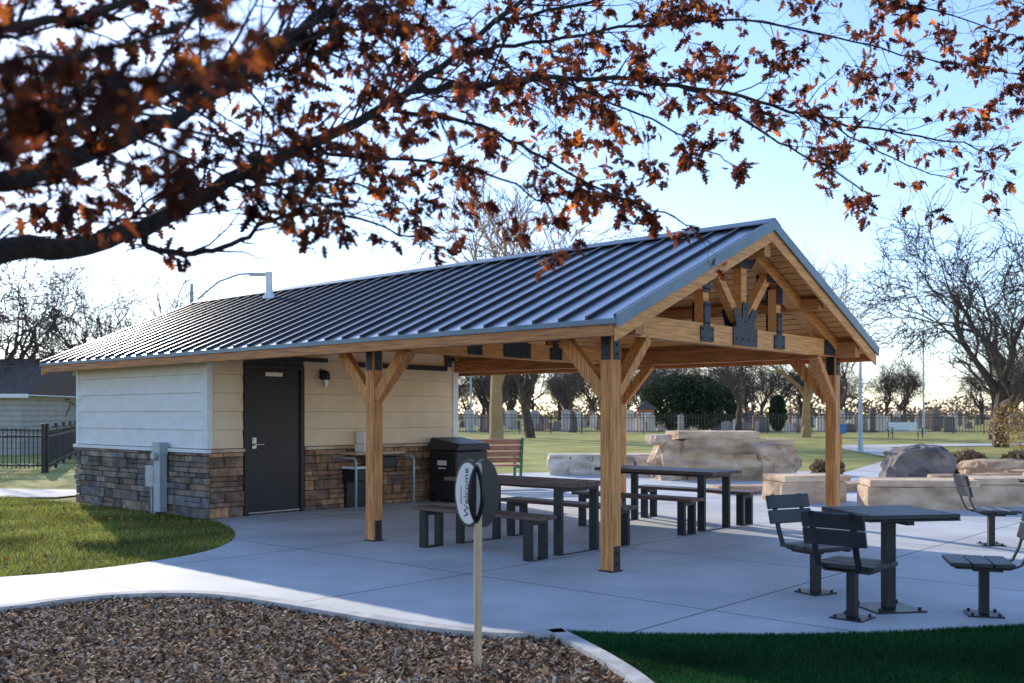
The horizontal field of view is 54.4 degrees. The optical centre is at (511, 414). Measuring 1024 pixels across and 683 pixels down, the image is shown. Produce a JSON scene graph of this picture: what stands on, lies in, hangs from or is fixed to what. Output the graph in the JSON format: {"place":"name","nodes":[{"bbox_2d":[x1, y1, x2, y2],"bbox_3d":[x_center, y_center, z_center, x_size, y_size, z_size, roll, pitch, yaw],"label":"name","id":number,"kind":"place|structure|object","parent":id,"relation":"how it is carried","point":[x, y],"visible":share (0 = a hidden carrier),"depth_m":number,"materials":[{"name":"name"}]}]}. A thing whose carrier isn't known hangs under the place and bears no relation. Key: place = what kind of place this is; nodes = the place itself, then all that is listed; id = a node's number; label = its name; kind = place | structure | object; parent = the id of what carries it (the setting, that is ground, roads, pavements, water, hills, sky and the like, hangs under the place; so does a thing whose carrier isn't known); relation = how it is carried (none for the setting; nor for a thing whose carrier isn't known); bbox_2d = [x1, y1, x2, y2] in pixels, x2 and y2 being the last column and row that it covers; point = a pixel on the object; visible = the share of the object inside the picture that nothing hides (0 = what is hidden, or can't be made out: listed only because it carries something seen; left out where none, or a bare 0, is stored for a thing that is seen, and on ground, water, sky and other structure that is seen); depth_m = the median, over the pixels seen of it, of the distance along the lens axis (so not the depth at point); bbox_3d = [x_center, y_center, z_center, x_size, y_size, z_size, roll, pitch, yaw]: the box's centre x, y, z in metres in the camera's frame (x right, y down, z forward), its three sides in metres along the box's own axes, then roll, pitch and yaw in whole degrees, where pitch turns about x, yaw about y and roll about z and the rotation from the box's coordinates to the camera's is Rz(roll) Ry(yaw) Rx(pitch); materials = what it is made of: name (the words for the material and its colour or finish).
{"place":"outdoors","nodes":[
{"label":"outdoors","id":0,"kind":"place"},
{"bbox_2d":[0,489,78,496],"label":"side path","id":1,"kind":"structure","parent":0,"point":[38,492],"depth_m":18.97,"materials":[{"name":"concrete"}]},
{"bbox_2d":[0,495,234,576],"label":"lawn","id":2,"kind":"structure","parent":0,"point":[164,542],"depth_m":11.65,"materials":[{"name":"green plant"}]},
{"bbox_2d":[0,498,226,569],"bbox_3d":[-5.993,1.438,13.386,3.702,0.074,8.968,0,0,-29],"label":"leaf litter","id":3,"kind":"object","parent":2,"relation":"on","point":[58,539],"visible":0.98,"depth_m":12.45,"materials":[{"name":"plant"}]},
{"bbox_2d":[0,471,1023,634],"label":"plaza pavement","id":4,"kind":"structure","parent":0,"point":[745,579],"depth_m":9.14,"materials":[{"name":"concrete"}]},
{"bbox_2d":[334,431,414,510],"bbox_3d":[-2.180,0.870,15.795,0.578,1.200,1.225,0,0,42],"label":"drinking fountain","id":5,"kind":"object","parent":4,"relation":"on","point":[354,482],"visible":0.61,"depth_m":15.70,"materials":[{"name":"black metal"}]},
{"bbox_2d":[427,437,489,501],"bbox_3d":[-0.904,0.931,16.887,0.734,1.077,0.829,0,0,42],"label":"trash can","id":6,"kind":"object","parent":4,"relation":"on","point":[449,456],"visible":0.7,"depth_m":16.64,"materials":[{"name":"plastic"}]},
{"bbox_2d":[40,218,878,572],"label":"park pavilion","id":7,"kind":"structure","parent":4,"relation":"on","point":[268,400],"depth_m":13.79,"materials":[{"name":"metal"}]},
{"bbox_2d":[249,369,299,513],"bbox_3d":[-3.530,0.395,14.761,0.020,2.110,0.910,0,0,42],"label":"door","id":8,"kind":"structure","parent":7,"relation":"in","point":[274,402],"depth_m":14.76,"materials":[{"name":"paint"}]},
{"bbox_2d":[412,504,556,561],"bbox_3d":[-0.328,1.245,10.555,1.840,0.450,0.300,0,0,42],"label":"picnic bench","id":9,"kind":"object","parent":4,"relation":"on","point":[530,520],"visible":0.96,"depth_m":10.14,"materials":[{"name":"black metal"}]},
{"bbox_2d":[472,438,523,475],"bbox_3d":[-0.435,0.970,20.142,1.220,1.007,0.649,0,0,-15],"label":"park bench","id":10,"kind":"object","parent":4,"relation":"on","point":[501,451],"visible":0.48,"depth_m":19.98,"materials":[{"name":"brown wood"}]},
{"bbox_2d":[444,475,599,555],"bbox_3d":[0.151,1.095,11.092,1.840,0.750,0.740,0,0,42],"label":"picnic table","id":11,"kind":"object","parent":4,"relation":"on","point":[559,486],"visible":0.69,"depth_m":10.79,"materials":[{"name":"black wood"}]},
{"bbox_2d":[501,497,638,545],"bbox_3d":[0.631,1.245,11.629,1.840,0.450,0.300,0,0,42],"label":"picnic bench","id":12,"kind":"object","parent":4,"relation":"on","point":[522,503],"visible":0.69,"depth_m":11.71,"materials":[{"name":"black metal"}]},
{"bbox_2d":[547,453,649,474],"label":"planter wall","id":13,"kind":"structure","parent":4,"relation":"on","point":[570,463],"depth_m":24.10,"materials":[{"name":"stone"}]},
{"bbox_2d":[571,490,703,535],"bbox_3d":[1.570,1.245,12.681,1.840,0.450,0.300,0,0,42],"label":"picnic bench","id":14,"kind":"object","parent":4,"relation":"on","point":[683,502],"visible":0.83,"depth_m":12.23,"materials":[{"name":"black metal"}]},
{"bbox_2d":[594,465,741,531],"bbox_3d":[2.049,1.095,13.218,1.840,0.750,0.740,0,0,42],"label":"picnic table","id":15,"kind":"object","parent":4,"relation":"on","point":[702,475],"visible":0.73,"depth_m":12.93,"materials":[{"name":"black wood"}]},
{"bbox_2d":[639,484,760,525],"bbox_3d":[2.529,1.245,13.755,1.840,0.450,0.300,0,0,42],"label":"picnic bench","id":16,"kind":"object","parent":4,"relation":"on","point":[744,507],"visible":0.97,"depth_m":13.35,"materials":[{"name":"black metal"}]},
{"bbox_2d":[645,430,800,480],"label":"limestone boulders","id":17,"kind":"object","parent":4,"relation":"on","point":[752,455],"visible":0.91,"depth_m":22.22,"materials":[{"name":"beige stone"}]},
{"bbox_2d":[765,493,851,595],"bbox_3d":[2.478,1.075,8.242,0.460,0.791,0.605,0,0,-28],"label":"pedestal chair","id":18,"kind":"object","parent":4,"relation":"on","point":[799,501],"visible":0.81,"depth_m":8.34,"materials":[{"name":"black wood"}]},
{"bbox_2d":[800,510,897,622],"bbox_3d":[2.422,1.075,7.145,0.460,0.791,0.605,0,0,43],"label":"pedestal chair","id":19,"kind":"object","parent":4,"relation":"on","point":[855,565],"visible":1,"depth_m":7.04,"materials":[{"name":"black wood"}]},
{"bbox_2d":[709,468,1023,509],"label":"stone block wall","id":20,"kind":"structure","parent":4,"relation":"on","point":[989,489],"depth_m":15.85,"materials":[{"name":"stone"}]},
{"bbox_2d":[822,505,960,613],"bbox_3d":[2.850,1.097,7.540,0.720,0.745,0.730,0,0,-10],"label":"pedestal table","id":21,"kind":"object","parent":4,"relation":"on","point":[889,517],"visible":0.85,"depth_m":7.50,"materials":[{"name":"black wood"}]},
{"bbox_2d":[873,444,961,477],"bbox_3d":[8.795,1.161,21.619,1.806,1.045,1.198,0,0,-16],"label":"boulder","id":22,"kind":"object","parent":4,"relation":"on","point":[921,461],"visible":0.59,"depth_m":21.21,"materials":[{"name":"stone"}]},
{"bbox_2d":[942,511,1023,618],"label":"pedestal chair","id":23,"kind":"object","parent":4,"relation":"on","point":[984,566],"visible":1,"depth_m":7.26,"materials":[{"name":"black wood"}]},
{"bbox_2d":[953,474,1022,546],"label":"pedestal chair","id":24,"kind":"object","parent":4,"relation":"on","point":[962,485],"visible":1,"depth_m":11.16,"materials":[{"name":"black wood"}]},
{"bbox_2d":[961,459,1023,473],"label":"boulder","id":25,"kind":"object","parent":4,"relation":"on","point":[978,466],"visible":0.55,"depth_m":22.03,"materials":[{"name":"stone"}]},
{"bbox_2d":[0,415,1023,519],"bbox_3d":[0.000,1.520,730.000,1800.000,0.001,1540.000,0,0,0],"label":"ground","id":26,"kind":"structure","parent":0,"point":[543,444],"depth_m":45.59,"materials":[{"name":"green plant"}]},
{"bbox_2d":[0,424,45,472],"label":"iron fence","id":27,"kind":"object","parent":26,"relation":"on","point":[42,437],"visible":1,"depth_m":25.75,"materials":[{"name":"metal"}]},
{"bbox_2d":[0,276,67,393],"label":"oak tree","id":28,"kind":"object","parent":26,"relation":"on","point":[12,298],"visible":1,"depth_m":19.57,"materials":[{"name":"brown plant"}]},
{"bbox_2d":[0,394,75,454],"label":"walls","id":29,"kind":"structure","parent":26,"relation":"on","point":[50,411],"depth_m":37.73,"materials":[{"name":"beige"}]},
{"bbox_2d":[0,359,75,395],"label":"roof","id":30,"kind":"structure","parent":29,"relation":"on","point":[25,376],"depth_m":38.48,"materials":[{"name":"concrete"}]},
{"bbox_2d":[0,394,75,397],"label":"fascia","id":31,"kind":"structure","parent":29,"relation":"attached to","point":[14,395],"depth_m":36.46,"materials":[{"name":"white paint"}]},
{"bbox_2d":[0,400,75,447],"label":"lap lines","id":32,"kind":"object","parent":29,"relation":"on","point":[25,421],"visible":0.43,"depth_m":37.17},
{"bbox_2d":[45,421,77,472],"bbox_3d":[-14.850,0.880,33.450,0.115,1.280,16.186,0,0,-20],"label":"iron fence","id":33,"kind":"object","parent":26,"relation":"on","point":[60,441],"visible":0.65,"depth_m":29.18,"materials":[{"name":"metal"}]},
{"bbox_2d":[0,206,139,416],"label":"bare tree","id":34,"kind":"object","parent":26,"relation":"on","point":[51,326],"visible":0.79,"depth_m":40.91,"materials":[{"name":"brown plant"}]},
{"bbox_2d":[0,259,141,352],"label":"bare tree","id":35,"kind":"object","parent":26,"relation":"on","point":[86,336],"visible":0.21,"depth_m":61.39,"materials":[{"name":"brown plant"}]},
{"bbox_2d":[35,241,227,348],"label":"bare tree","id":36,"kind":"object","parent":26,"relation":"on","point":[158,300],"visible":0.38,"depth_m":54.41,"materials":[{"name":"brown plant"}]},
{"bbox_2d":[190,272,265,302],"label":"street lamp","id":37,"kind":"object","parent":26,"relation":"on","point":[235,275],"visible":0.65,"depth_m":54.95,"materials":[{"name":"grey metal"}]},
{"bbox_2d":[0,590,564,639],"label":"kerb","id":38,"kind":"structure","parent":26,"relation":"on","point":[382,620],"depth_m":7.54,"materials":[{"name":"concrete"}]},
{"bbox_2d":[0,594,627,682],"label":"mulch bed","id":39,"kind":"object","parent":26,"relation":"on","point":[336,666],"visible":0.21,"depth_m":6.23,"materials":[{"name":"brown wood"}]},
{"bbox_2d":[454,459,499,666],"bbox_3d":[-0.215,0.890,5.990,0.278,1.240,0.280,0,0,0],"label":"welcome sign","id":40,"kind":"object","parent":39,"relation":"on","point":[476,491],"visible":1,"depth_m":5.93,"materials":[{"name":"black metal"}]},
{"bbox_2d":[470,376,471,432],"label":"lamp post","id":41,"kind":"object","parent":26,"relation":"on","point":[470,404],"visible":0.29,"depth_m":79.94,"materials":[{"name":"grey metal"}]},
{"bbox_2d":[0,0,1023,281],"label":"oak tree","id":42,"kind":"object","parent":26,"relation":"on","point":[36,110],"visible":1,"depth_m":4.13,"materials":[{"name":"brown plant"}]},
{"bbox_2d":[0,321,1023,423],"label":"distant tree line","id":43,"kind":"object","parent":26,"relation":"on","point":[566,390],"visible":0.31,"depth_m":148.41,"materials":[{"name":"brown plant"}]},
{"bbox_2d":[402,149,649,438],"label":"golden tree","id":44,"kind":"object","parent":26,"relation":"on","point":[496,428],"visible":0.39,"depth_m":60.58,"materials":[{"name":"plant"}]},
{"bbox_2d":[511,248,541,437],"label":"bare tree","id":45,"kind":"object","parent":26,"relation":"on","point":[526,389],"visible":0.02,"depth_m":63.70,"materials":[{"name":"brown plant"}]},
{"bbox_2d":[551,628,653,682],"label":"kerb","id":46,"kind":"structure","parent":26,"relation":"on","point":[620,668],"depth_m":5.99,"materials":[{"name":"concrete"}]},
{"bbox_2d":[634,400,656,428],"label":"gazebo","id":47,"kind":"object","parent":26,"relation":"on","point":[645,407],"visible":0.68,"depth_m":87.50,"materials":[{"name":"brown wood"}]},
{"bbox_2d":[639,373,736,429],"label":"evergreen shrub","id":48,"kind":"object","parent":26,"relation":"on","point":[702,399],"visible":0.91,"depth_m":90.92,"materials":[{"name":"green plant"}]},
{"bbox_2d":[678,365,791,430],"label":"bare tree","id":49,"kind":"object","parent":26,"relation":"on","point":[738,395],"visible":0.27,"depth_m":74.21,"materials":[{"name":"brown plant"}]},
{"bbox_2d":[458,392,1023,420],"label":"distant hedgerow","id":50,"kind":"object","parent":26,"relation":"on","point":[966,403],"visible":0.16,"depth_m":266.07,"materials":[{"name":"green plant"}]},
{"bbox_2d":[458,413,1023,433],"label":"iron fence","id":51,"kind":"object","parent":26,"relation":"on","point":[766,417],"visible":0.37,"depth_m":77.98,"materials":[{"name":"metal"}]},
{"bbox_2d":[459,409,1023,432],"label":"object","id":52,"kind":"object","parent":26,"relation":"on","point":[759,424],"visible":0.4,"depth_m":90.44,"materials":[{"name":"plant"}]},
{"bbox_2d":[768,394,786,430],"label":"evergreen tree","id":53,"kind":"object","parent":26,"relation":"on","point":[777,404],"visible":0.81,"depth_m":89.61,"materials":[{"name":"green plant"}]},
{"bbox_2d":[567,622,1023,682],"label":"artificial turf","id":54,"kind":"structure","parent":26,"relation":"on","point":[848,648],"depth_m":6.02,"materials":[{"name":"green plant"}]},
{"bbox_2d":[731,238,900,436],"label":"golden tree","id":55,"kind":"object","parent":26,"relation":"on","point":[807,392],"visible":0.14,"depth_m":65.65,"materials":[{"name":"brown plant"}]},
{"bbox_2d":[840,424,846,461],"bbox_3d":[8.900,0.870,27.000,0.280,1.200,0.240,0,0,0],"label":"sign","id":56,"kind":"object","parent":26,"relation":"on","point":[843,428],"visible":0.49,"depth_m":26.88,"materials":[{"name":"blue paint"}]},
{"bbox_2d":[887,422,922,437],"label":"park bench","id":57,"kind":"object","parent":26,"relation":"on","point":[892,426],"visible":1,"depth_m":62.25,"materials":[{"name":"white paint"}]},
{"bbox_2d":[921,330,924,434],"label":"lamp post","id":58,"kind":"object","parent":26,"relation":"on","point":[923,405],"visible":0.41,"depth_m":74.94,"materials":[{"name":"grey metal"}]},
{"bbox_2d":[837,183,1023,446],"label":"bare tree","id":59,"kind":"object","parent":26,"relation":"on","point":[1003,390],"visible":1,"depth_m":45.35,"materials":[{"name":"brown plant"}]},
{"bbox_2d":[893,257,1023,439],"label":"bare tree","id":60,"kind":"object","parent":26,"relation":"on","point":[991,392],"visible":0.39,"depth_m":60.42,"materials":[{"name":"brown plant"}]},
{"bbox_2d":[987,401,1023,447],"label":"golden bush","id":61,"kind":"object","parent":26,"relation":"on","point":[1013,438],"visible":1,"depth_m":44.09,"materials":[{"name":"yellow plant"}]},
{"bbox_2d":[0,0,1023,414],"label":"sky","id":62,"kind":"structure","parent":0,"point":[778,187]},
{"bbox_2d":[809,447,1023,473],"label":"ornamental grass","id":63,"kind":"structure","parent":0,"point":[957,457],"depth_m":24.36,"materials":[{"name":"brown plant"}]},
{"bbox_2d":[842,443,1023,470],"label":"path","id":64,"kind":"structure","parent":0,"point":[873,449],"depth_m":46.08,"materials":[{"name":"concrete"}]},
{"bbox_2d":[857,362,862,450],"bbox_3d":[14.000,-0.605,40.000,0.333,4.250,0.333,0,0,34],"label":"lamp post","id":65,"kind":"object","parent":64,"relation":"on","point":[860,431],"visible":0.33,"depth_m":39.94,"materials":[{"name":"grey metal"}]}
]}

